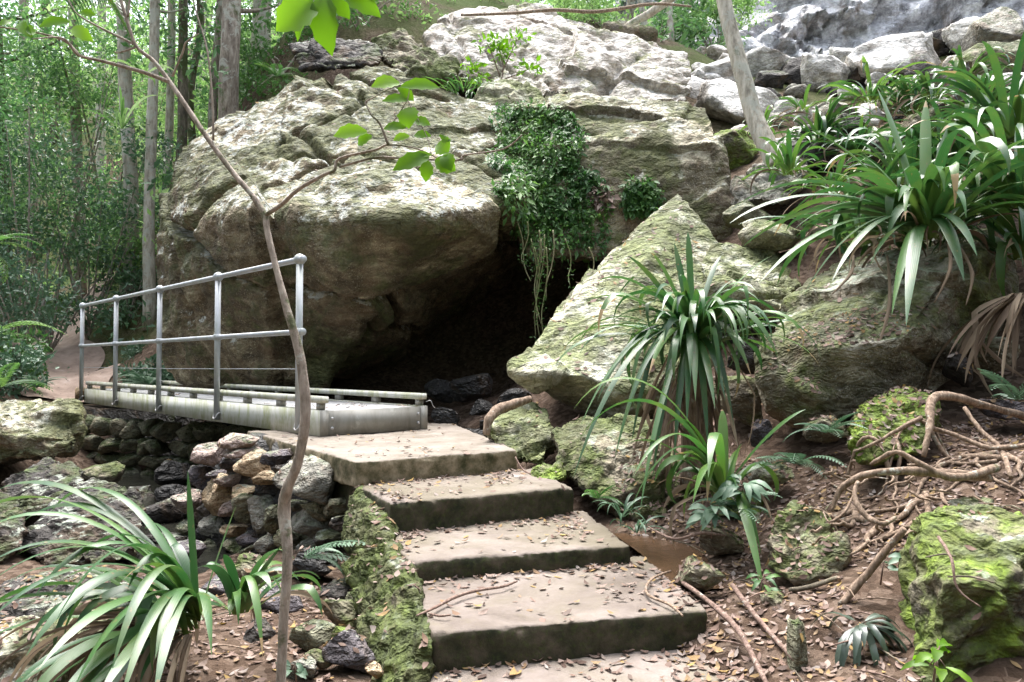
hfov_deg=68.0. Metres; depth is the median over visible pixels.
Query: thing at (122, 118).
strap leaf plant
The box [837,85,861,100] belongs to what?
scree stone
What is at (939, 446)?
root
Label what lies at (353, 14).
shrub
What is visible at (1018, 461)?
root
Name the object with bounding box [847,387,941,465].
rock
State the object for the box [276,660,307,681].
seedling
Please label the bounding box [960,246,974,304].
dead leaf
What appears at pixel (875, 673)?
twig
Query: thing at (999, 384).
fern
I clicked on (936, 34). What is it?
rock
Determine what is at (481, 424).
cave rock
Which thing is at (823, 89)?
scree stone
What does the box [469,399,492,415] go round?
cave rock
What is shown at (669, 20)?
tree
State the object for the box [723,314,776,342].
boulder
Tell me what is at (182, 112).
tree
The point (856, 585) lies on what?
root
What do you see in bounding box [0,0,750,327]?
undergrowth
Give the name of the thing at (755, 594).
twig
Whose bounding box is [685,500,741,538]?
seedling
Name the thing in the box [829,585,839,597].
rootlet
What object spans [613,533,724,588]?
puddle
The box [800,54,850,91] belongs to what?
rock
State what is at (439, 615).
stick
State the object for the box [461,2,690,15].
fallen branch
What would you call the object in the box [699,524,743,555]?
rock
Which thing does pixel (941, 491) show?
twig
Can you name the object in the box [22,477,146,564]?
rock
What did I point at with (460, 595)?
stick
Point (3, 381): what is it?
fern
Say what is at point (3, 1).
sky
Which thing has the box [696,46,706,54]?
scree stone
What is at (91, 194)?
shrub
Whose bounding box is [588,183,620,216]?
dead fern
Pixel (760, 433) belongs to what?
rock
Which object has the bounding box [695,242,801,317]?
rock
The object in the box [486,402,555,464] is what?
rock
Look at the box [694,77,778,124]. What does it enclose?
rock
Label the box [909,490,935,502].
rootlet
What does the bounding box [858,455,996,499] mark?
root
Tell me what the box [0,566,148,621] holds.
rock
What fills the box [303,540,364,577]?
fern
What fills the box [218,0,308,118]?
tree
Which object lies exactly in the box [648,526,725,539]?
stick
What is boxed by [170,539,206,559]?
rock
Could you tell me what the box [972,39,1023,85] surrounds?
rock
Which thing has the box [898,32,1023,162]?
strap leaf plant
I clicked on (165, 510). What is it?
rock
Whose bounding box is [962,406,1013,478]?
root
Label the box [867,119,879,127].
scree stone
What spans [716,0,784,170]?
tree
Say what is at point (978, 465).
root
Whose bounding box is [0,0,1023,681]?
ground
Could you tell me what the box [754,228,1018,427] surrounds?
boulder
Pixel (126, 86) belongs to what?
tree
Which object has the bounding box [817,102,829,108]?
scree stone
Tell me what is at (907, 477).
rootlet
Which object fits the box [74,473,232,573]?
creek water
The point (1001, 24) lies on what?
rock
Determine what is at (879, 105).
rock
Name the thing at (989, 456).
root
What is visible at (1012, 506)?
twig
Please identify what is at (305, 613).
twig
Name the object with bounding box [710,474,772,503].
seedling
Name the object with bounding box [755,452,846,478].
fern
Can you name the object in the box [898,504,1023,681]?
boulder
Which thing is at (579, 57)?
boulder
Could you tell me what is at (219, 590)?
rock
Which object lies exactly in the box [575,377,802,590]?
strap leaf plant
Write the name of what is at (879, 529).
rootlet
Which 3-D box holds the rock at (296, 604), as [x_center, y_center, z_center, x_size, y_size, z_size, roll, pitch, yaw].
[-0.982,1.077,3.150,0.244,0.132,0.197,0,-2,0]
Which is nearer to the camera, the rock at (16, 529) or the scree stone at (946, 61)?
the rock at (16, 529)
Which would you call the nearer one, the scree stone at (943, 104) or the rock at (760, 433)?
the rock at (760, 433)
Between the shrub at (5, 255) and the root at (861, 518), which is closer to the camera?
the root at (861, 518)
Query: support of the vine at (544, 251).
hanging from the creeping fern at (577, 194)
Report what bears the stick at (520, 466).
on the concrete steps
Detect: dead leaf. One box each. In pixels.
[832,255,854,293]
[879,255,891,339]
[934,241,952,302]
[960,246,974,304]
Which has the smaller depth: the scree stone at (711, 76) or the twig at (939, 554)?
the twig at (939, 554)
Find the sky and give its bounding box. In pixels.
[1,0,614,75]
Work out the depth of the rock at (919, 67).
12.68 m
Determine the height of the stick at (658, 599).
0.010 m
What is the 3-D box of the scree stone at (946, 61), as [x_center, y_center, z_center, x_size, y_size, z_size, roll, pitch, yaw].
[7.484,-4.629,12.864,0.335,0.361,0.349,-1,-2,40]
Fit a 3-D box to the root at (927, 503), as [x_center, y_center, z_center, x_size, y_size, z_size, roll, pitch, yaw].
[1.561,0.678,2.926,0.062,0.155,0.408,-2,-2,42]
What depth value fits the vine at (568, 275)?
7.31 m
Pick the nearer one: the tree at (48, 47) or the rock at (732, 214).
the rock at (732, 214)
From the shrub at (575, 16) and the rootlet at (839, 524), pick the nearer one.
the rootlet at (839, 524)
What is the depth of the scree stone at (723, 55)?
14.15 m
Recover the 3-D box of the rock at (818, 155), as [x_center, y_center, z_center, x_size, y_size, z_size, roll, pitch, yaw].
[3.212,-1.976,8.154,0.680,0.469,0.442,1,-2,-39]
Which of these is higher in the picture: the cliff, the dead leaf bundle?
the cliff
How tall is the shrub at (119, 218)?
2.747 m
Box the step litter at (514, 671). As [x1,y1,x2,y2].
[289,433,746,681]
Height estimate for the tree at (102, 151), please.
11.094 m
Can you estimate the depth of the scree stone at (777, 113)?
11.19 m
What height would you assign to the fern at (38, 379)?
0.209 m
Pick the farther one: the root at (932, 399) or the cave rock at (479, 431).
the cave rock at (479, 431)
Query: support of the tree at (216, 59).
on the ground
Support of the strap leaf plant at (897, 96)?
on the ground
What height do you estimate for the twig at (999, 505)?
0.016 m
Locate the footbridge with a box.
[75,254,434,436]
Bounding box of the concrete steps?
[247,423,748,681]
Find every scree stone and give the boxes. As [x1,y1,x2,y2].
[691,62,705,70]
[693,68,705,76]
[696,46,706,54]
[704,73,720,79]
[706,44,727,59]
[716,53,728,60]
[731,124,748,130]
[768,112,790,127]
[776,138,794,146]
[783,84,806,97]
[800,124,814,135]
[802,81,818,91]
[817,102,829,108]
[819,82,830,92]
[829,86,837,96]
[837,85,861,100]
[858,104,885,121]
[865,72,888,86]
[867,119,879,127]
[891,110,905,121]
[936,47,953,56]
[936,95,957,106]
[942,55,955,66]
[985,72,1012,89]
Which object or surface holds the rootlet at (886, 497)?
on the root at (901, 507)
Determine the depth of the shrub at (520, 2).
15.77 m
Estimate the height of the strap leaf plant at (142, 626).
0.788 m
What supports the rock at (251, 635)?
on the ground
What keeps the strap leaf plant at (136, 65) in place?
on the ground
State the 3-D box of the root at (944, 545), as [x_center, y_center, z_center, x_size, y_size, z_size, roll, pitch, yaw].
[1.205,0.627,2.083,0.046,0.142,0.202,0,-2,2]
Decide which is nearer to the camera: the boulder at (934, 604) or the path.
the boulder at (934, 604)
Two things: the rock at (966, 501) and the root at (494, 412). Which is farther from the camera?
the root at (494, 412)
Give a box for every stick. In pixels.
[416,580,517,616]
[428,612,450,616]
[515,457,530,474]
[644,570,682,616]
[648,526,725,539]
[681,581,767,681]
[730,583,793,660]
[788,576,836,591]
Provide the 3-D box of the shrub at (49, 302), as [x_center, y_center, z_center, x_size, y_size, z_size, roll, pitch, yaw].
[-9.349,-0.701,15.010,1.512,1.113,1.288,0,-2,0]
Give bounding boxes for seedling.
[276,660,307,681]
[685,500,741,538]
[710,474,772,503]
[746,569,781,591]
[880,552,900,584]
[901,638,972,681]
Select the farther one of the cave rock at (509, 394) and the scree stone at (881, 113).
the scree stone at (881, 113)
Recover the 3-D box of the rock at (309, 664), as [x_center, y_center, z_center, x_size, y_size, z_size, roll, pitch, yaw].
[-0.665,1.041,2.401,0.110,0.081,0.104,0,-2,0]
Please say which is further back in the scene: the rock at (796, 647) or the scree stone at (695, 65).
the scree stone at (695, 65)
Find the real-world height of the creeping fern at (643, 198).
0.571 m
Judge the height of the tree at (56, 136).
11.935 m
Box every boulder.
[155,66,530,393]
[422,2,691,101]
[472,79,543,118]
[498,93,732,265]
[507,194,725,417]
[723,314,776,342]
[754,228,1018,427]
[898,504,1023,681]
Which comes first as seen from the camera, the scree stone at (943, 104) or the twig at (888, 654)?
the twig at (888, 654)
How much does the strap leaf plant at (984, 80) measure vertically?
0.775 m
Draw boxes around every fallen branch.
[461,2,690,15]
[626,0,674,27]
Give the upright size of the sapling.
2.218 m
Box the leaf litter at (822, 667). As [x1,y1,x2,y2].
[0,305,1023,681]
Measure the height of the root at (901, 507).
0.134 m
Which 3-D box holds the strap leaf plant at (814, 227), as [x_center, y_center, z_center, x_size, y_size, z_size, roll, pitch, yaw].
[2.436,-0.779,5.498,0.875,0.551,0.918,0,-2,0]
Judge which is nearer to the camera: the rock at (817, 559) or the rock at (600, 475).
the rock at (817, 559)
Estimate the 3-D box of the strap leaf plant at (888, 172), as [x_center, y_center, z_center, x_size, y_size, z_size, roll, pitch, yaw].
[2.244,-0.788,4.994,1.483,0.793,1.296,2,-2,-43]
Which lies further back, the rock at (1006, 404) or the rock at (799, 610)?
the rock at (1006, 404)
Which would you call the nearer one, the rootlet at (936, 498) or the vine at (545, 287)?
the rootlet at (936, 498)
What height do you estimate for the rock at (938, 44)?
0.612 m
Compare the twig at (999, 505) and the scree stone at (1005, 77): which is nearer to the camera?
the twig at (999, 505)
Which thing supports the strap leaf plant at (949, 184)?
on the ground
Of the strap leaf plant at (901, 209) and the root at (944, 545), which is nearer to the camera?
the root at (944, 545)
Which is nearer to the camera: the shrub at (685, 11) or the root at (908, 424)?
the root at (908, 424)
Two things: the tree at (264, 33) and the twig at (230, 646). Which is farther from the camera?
the tree at (264, 33)
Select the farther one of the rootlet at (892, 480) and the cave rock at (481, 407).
the cave rock at (481, 407)
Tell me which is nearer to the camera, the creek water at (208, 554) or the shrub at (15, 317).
the creek water at (208, 554)
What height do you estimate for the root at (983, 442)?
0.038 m
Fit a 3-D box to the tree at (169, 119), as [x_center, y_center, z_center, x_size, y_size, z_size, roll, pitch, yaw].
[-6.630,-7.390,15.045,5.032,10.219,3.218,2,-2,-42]
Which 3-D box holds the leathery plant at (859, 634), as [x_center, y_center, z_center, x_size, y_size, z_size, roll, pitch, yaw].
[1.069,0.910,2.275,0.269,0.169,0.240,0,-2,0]
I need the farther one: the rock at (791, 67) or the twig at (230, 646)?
the rock at (791, 67)
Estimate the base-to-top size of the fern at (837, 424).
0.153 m
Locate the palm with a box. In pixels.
[37,0,143,37]
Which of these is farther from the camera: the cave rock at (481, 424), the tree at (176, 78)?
the tree at (176, 78)
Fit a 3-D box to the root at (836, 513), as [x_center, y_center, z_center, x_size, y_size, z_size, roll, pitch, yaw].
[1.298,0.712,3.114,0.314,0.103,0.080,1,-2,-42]
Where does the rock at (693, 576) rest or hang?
on the ground
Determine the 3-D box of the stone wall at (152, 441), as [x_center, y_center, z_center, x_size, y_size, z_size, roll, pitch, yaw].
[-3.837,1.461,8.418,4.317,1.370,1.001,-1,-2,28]
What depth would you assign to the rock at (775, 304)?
5.30 m
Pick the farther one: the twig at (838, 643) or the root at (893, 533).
the root at (893, 533)
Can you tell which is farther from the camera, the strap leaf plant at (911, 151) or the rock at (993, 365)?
the strap leaf plant at (911, 151)
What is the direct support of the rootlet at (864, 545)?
on the ground
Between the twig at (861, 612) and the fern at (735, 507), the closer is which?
the twig at (861, 612)
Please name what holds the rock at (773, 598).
on the ground
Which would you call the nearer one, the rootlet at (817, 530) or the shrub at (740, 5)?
the rootlet at (817, 530)
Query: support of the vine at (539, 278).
hanging from the creeping fern at (577, 194)
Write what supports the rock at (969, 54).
on the ground
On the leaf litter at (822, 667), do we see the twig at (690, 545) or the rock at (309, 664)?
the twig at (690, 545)
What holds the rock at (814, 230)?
on the ground
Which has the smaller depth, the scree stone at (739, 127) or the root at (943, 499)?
the root at (943, 499)
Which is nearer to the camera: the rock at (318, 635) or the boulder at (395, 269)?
the rock at (318, 635)
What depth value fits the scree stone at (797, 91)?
12.69 m
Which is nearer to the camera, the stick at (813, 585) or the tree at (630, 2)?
the stick at (813, 585)
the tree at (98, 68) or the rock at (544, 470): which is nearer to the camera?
the rock at (544, 470)
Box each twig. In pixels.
[215,644,246,649]
[289,612,322,617]
[673,540,704,553]
[717,640,757,650]
[746,592,764,598]
[812,610,844,632]
[825,640,852,647]
[849,669,901,681]
[851,611,870,614]
[857,597,901,600]
[866,644,903,665]
[919,489,962,496]
[925,553,955,557]
[947,575,995,582]
[983,503,1016,510]
[1001,505,1021,510]
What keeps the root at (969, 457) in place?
on the ground
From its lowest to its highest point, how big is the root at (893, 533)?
0.163 m
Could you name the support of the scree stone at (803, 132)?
on the ground
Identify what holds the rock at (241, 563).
on the ground
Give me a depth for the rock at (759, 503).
3.61 m
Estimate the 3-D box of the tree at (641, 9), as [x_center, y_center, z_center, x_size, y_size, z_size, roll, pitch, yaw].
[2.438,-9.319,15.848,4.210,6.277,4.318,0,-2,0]
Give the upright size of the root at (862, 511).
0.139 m
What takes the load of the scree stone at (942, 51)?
on the ground
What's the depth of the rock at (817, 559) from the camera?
2.79 m
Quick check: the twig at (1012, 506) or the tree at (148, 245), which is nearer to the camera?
the twig at (1012, 506)
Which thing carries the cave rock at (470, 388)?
on the ground
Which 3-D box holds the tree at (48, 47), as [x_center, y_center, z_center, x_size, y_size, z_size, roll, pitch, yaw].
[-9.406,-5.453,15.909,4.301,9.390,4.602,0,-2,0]
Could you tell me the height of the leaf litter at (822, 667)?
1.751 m
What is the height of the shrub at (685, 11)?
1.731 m
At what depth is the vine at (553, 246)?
7.22 m
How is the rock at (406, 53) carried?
on the boulder at (395, 269)
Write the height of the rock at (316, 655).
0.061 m
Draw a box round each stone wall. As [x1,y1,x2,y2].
[81,405,270,474]
[170,432,345,554]
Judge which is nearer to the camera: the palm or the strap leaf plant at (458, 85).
the palm
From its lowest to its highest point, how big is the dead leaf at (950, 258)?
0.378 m
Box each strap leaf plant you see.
[0,474,234,681]
[74,85,163,140]
[109,59,173,84]
[157,547,332,655]
[426,73,495,97]
[555,233,821,509]
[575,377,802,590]
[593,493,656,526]
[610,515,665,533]
[726,90,1023,324]
[739,105,810,139]
[740,138,968,278]
[741,129,841,204]
[770,93,873,163]
[772,84,841,124]
[780,154,876,218]
[800,198,898,268]
[803,114,908,174]
[811,132,898,196]
[815,54,936,126]
[824,126,981,203]
[831,163,983,260]
[844,100,1015,185]
[854,73,971,127]
[854,74,1011,163]
[855,106,1023,239]
[866,155,1017,236]
[888,67,968,116]
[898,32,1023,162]
[904,64,1023,119]
[917,45,1015,98]
[929,164,1023,295]
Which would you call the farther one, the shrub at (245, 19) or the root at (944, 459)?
the shrub at (245, 19)
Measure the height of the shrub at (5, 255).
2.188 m
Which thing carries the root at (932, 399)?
on the ground
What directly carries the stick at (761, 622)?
on the leaf litter at (822, 667)
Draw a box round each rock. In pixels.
[0,398,87,464]
[0,489,28,562]
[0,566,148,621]
[0,614,72,681]
[1,456,84,517]
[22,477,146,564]
[44,584,181,639]
[82,461,124,482]
[134,485,153,497]
[142,498,186,524]
[146,532,187,543]
[154,460,190,485]
[154,484,195,502]
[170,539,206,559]
[200,574,240,595]
[234,553,280,584]
[243,618,275,643]
[258,582,303,613]
[286,656,316,678]
[289,38,382,72]
[289,619,335,650]
[292,547,337,580]
[304,648,332,668]
[320,578,351,599]
[321,598,358,626]
[322,629,375,672]
[331,626,353,636]
[345,592,352,599]
[365,661,383,678]
[371,28,459,86]
[424,378,452,402]
[431,407,459,424]
[449,373,492,402]
[466,428,485,435]
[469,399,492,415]
[479,420,483,429]
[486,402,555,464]
[497,388,530,412]
[529,461,565,481]
[551,413,693,521]
[602,20,657,42]
[674,555,725,590]
[687,75,704,97]
[691,56,735,82]
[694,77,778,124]
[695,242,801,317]
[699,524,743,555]
[713,129,758,169]
[714,375,762,426]
[717,495,763,517]
[722,199,773,229]
[727,336,759,373]
[730,158,809,207]
[738,218,806,251]
[744,299,781,320]
[746,46,794,76]
[748,463,794,487]
[750,419,772,446]
[754,70,788,88]
[760,591,783,605]
[766,500,852,585]
[767,87,781,98]
[771,98,803,118]
[780,56,801,84]
[786,617,807,671]
[792,105,814,125]
[792,137,838,172]
[795,607,804,614]
[797,214,849,244]
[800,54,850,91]
[802,415,850,442]
[810,101,859,125]
[829,47,854,62]
[834,113,864,147]
[844,30,941,82]
[847,61,866,87]
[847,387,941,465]
[851,129,904,166]
[871,77,931,120]
[898,98,975,137]
[904,59,934,77]
[924,62,969,98]
[932,27,946,38]
[933,37,946,51]
[941,16,978,54]
[942,352,972,387]
[947,43,983,68]
[947,496,993,505]
[961,6,1023,51]
[971,336,1021,374]
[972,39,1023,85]
[978,399,1023,420]
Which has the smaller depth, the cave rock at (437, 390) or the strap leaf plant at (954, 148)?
the strap leaf plant at (954, 148)
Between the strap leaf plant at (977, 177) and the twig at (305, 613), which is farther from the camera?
the strap leaf plant at (977, 177)
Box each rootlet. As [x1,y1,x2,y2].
[810,526,822,532]
[815,535,828,543]
[818,469,837,480]
[827,471,887,480]
[828,521,844,525]
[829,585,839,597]
[850,540,869,554]
[875,524,883,536]
[876,518,900,520]
[882,475,894,486]
[884,495,901,500]
[887,476,926,487]
[904,475,917,487]
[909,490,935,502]
[926,495,955,500]
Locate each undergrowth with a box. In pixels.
[0,0,719,348]
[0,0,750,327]
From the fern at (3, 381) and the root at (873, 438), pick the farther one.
the fern at (3, 381)
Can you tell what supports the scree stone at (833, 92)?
on the ground
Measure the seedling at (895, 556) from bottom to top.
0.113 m
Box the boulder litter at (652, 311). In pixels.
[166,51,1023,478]
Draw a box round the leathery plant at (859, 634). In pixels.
[809,612,912,666]
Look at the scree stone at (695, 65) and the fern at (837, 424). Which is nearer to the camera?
the fern at (837, 424)
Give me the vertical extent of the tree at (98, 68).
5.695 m
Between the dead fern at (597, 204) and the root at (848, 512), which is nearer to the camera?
the root at (848, 512)
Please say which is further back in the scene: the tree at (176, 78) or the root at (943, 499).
the tree at (176, 78)
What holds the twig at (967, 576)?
on the boulder at (934, 604)
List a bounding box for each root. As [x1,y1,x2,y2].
[483,396,531,434]
[808,507,915,549]
[814,503,858,527]
[816,506,850,515]
[823,497,851,522]
[830,435,916,487]
[831,466,992,511]
[835,494,922,521]
[835,515,868,525]
[836,504,864,518]
[837,526,906,604]
[852,480,896,525]
[852,526,885,550]
[853,415,922,452]
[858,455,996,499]
[869,450,1001,481]
[880,495,925,543]
[892,418,991,459]
[892,437,901,514]
[895,490,930,545]
[915,457,958,513]
[921,391,1023,456]
[923,419,1001,461]
[929,473,995,495]
[933,427,1023,449]
[936,451,977,482]
[937,536,980,606]
[939,488,986,505]
[951,450,997,464]
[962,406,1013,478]
[971,437,1011,445]
[974,457,1023,495]
[1006,452,1023,487]
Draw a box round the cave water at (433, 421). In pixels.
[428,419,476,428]
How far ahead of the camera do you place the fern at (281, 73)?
11.61 m
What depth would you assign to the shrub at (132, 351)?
11.30 m
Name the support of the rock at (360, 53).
on the boulder at (395, 269)
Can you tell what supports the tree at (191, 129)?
on the ground
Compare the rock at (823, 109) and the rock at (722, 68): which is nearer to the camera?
the rock at (823, 109)
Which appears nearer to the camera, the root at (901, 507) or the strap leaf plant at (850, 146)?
the root at (901, 507)
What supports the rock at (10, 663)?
on the ground
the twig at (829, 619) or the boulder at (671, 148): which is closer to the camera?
the twig at (829, 619)
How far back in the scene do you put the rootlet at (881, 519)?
2.89 m
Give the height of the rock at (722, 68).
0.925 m
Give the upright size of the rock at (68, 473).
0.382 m
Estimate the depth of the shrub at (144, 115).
15.58 m
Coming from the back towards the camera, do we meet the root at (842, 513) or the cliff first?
the cliff
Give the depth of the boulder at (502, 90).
10.30 m
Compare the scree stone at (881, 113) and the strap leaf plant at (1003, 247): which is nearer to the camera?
the strap leaf plant at (1003, 247)
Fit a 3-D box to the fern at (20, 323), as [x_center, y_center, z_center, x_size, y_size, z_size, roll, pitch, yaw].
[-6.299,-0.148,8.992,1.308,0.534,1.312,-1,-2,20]
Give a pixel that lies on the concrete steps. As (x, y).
(503, 629)
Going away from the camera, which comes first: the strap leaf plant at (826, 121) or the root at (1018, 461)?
the root at (1018, 461)
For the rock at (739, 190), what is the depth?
7.14 m
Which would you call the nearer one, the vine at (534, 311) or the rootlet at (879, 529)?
the rootlet at (879, 529)
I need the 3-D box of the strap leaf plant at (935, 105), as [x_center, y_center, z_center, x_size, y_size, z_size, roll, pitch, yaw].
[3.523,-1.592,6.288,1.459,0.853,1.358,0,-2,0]
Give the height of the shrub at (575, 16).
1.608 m
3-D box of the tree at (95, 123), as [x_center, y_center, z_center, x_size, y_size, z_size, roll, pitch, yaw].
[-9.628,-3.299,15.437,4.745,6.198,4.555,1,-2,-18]
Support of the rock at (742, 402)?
on the ground
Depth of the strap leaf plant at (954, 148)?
5.72 m
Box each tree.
[0,0,115,298]
[0,0,132,347]
[2,0,116,259]
[41,0,89,144]
[58,0,149,210]
[60,0,147,304]
[93,0,244,330]
[162,0,251,192]
[175,0,187,160]
[188,0,203,142]
[195,0,213,136]
[207,0,221,128]
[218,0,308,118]
[247,0,271,75]
[625,0,634,20]
[637,0,647,25]
[667,6,674,41]
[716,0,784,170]
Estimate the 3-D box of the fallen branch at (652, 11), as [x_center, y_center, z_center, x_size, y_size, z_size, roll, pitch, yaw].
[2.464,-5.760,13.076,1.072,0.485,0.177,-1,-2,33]
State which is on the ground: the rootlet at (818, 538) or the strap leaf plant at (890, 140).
the strap leaf plant at (890, 140)
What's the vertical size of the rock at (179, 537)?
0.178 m
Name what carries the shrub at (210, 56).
on the ground
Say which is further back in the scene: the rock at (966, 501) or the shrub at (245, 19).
the shrub at (245, 19)
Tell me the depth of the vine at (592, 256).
7.22 m
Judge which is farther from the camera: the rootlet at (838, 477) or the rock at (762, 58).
the rock at (762, 58)
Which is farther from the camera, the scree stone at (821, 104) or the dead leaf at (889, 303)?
the scree stone at (821, 104)
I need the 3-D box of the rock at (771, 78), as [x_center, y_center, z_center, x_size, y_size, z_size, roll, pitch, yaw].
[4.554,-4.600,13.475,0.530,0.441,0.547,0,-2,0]
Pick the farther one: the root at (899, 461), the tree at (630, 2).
the tree at (630, 2)
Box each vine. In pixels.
[515,221,531,280]
[517,218,531,269]
[529,235,540,341]
[531,245,539,319]
[534,227,543,301]
[535,228,546,340]
[535,236,546,327]
[539,247,549,332]
[545,229,554,292]
[559,234,573,287]
[588,247,593,269]
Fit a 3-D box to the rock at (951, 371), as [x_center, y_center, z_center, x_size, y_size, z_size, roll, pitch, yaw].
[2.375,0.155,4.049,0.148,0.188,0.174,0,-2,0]
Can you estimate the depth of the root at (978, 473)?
2.83 m
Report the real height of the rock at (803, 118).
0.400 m
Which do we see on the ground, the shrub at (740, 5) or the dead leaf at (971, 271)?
the shrub at (740, 5)
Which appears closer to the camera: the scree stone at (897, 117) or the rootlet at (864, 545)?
the rootlet at (864, 545)
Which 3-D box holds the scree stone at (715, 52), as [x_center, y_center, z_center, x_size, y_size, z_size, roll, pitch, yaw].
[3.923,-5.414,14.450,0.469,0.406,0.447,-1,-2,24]
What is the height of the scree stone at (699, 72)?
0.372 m
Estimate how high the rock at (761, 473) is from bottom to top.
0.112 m
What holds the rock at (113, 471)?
on the ground
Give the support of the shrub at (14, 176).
on the ground
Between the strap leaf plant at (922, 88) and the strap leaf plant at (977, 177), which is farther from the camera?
the strap leaf plant at (922, 88)
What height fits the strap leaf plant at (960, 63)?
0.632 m
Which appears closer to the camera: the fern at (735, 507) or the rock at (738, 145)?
the fern at (735, 507)
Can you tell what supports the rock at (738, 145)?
on the ground
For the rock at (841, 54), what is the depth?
15.11 m
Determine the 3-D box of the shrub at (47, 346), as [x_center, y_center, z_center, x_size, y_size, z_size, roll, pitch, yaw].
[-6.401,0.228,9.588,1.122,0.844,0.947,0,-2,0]
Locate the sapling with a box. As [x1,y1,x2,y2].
[0,0,521,681]
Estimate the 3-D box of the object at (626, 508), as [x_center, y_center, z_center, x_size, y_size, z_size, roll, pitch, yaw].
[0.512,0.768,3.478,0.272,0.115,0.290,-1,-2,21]
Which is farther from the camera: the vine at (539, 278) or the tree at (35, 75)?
the tree at (35, 75)
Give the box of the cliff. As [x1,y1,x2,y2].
[616,0,1023,56]
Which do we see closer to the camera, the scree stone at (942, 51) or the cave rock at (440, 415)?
the cave rock at (440, 415)
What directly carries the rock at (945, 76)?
on the ground
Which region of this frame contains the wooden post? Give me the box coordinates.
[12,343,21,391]
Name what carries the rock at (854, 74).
on the ground
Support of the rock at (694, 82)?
on the ground
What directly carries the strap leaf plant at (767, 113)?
on the rock at (738, 145)
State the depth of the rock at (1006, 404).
3.70 m
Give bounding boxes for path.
[0,271,119,401]
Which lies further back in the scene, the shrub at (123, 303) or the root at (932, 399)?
the shrub at (123, 303)
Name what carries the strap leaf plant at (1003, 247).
on the boulder at (848, 376)
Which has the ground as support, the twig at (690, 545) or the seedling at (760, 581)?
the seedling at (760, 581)
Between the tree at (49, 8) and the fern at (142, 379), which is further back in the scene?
the tree at (49, 8)
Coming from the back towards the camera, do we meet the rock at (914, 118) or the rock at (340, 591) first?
the rock at (914, 118)
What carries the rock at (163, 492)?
in the creek water at (208, 554)
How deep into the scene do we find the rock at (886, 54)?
13.15 m
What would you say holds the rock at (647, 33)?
on the ground
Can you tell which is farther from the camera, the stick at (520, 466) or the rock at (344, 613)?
the stick at (520, 466)
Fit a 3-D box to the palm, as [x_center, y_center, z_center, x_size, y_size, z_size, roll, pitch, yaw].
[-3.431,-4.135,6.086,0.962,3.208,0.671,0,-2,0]
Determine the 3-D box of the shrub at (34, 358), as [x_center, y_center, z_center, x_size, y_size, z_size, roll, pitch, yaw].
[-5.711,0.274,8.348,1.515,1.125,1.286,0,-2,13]
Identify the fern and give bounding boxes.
[0,233,43,282]
[0,321,63,347]
[0,362,52,396]
[6,375,64,390]
[110,373,155,388]
[251,60,303,94]
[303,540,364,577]
[482,97,619,268]
[582,485,623,505]
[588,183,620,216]
[617,172,666,220]
[690,491,781,522]
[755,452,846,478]
[783,412,867,441]
[977,368,1023,400]
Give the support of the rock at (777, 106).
on the ground
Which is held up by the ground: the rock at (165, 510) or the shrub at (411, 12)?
the shrub at (411, 12)
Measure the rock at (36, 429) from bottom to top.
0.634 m
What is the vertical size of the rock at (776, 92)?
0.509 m
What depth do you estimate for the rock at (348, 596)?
2.98 m
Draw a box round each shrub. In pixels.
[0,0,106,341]
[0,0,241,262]
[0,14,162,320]
[0,69,142,340]
[0,88,60,235]
[0,105,195,339]
[0,192,141,352]
[0,228,38,282]
[0,235,85,350]
[0,326,69,400]
[0,327,52,389]
[5,280,83,330]
[23,154,174,285]
[40,259,157,338]
[71,206,159,291]
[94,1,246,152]
[95,90,217,201]
[106,337,148,365]
[118,353,177,388]
[188,25,271,109]
[194,0,284,66]
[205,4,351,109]
[336,0,433,30]
[375,0,447,28]
[447,0,542,4]
[459,26,546,87]
[526,0,646,28]
[639,0,722,47]
[666,0,775,47]
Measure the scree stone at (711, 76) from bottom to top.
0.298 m
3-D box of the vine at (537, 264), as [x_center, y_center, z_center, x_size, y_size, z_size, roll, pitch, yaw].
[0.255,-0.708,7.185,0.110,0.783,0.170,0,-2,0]
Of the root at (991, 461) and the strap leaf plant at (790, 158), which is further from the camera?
the strap leaf plant at (790, 158)
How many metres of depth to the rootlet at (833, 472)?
3.16 m
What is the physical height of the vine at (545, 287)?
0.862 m
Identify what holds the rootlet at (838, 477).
on the root at (899, 461)
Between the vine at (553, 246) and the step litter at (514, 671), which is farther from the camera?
the vine at (553, 246)
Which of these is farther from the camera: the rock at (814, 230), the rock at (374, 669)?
the rock at (814, 230)
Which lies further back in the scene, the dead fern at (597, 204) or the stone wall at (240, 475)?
the dead fern at (597, 204)
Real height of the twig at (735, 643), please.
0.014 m
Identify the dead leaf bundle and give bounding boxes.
[928,293,1023,398]
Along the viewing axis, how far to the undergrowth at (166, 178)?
14.58 m
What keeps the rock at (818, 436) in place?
on the ground
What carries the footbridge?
on the ground
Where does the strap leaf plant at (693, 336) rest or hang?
on the ground
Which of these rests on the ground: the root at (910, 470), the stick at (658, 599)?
the root at (910, 470)
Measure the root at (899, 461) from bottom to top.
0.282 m
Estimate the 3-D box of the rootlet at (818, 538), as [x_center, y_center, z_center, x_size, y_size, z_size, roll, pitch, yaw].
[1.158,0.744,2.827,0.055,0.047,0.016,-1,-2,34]
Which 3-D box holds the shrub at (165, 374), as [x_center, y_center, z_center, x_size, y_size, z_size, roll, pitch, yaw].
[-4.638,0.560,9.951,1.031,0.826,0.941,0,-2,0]

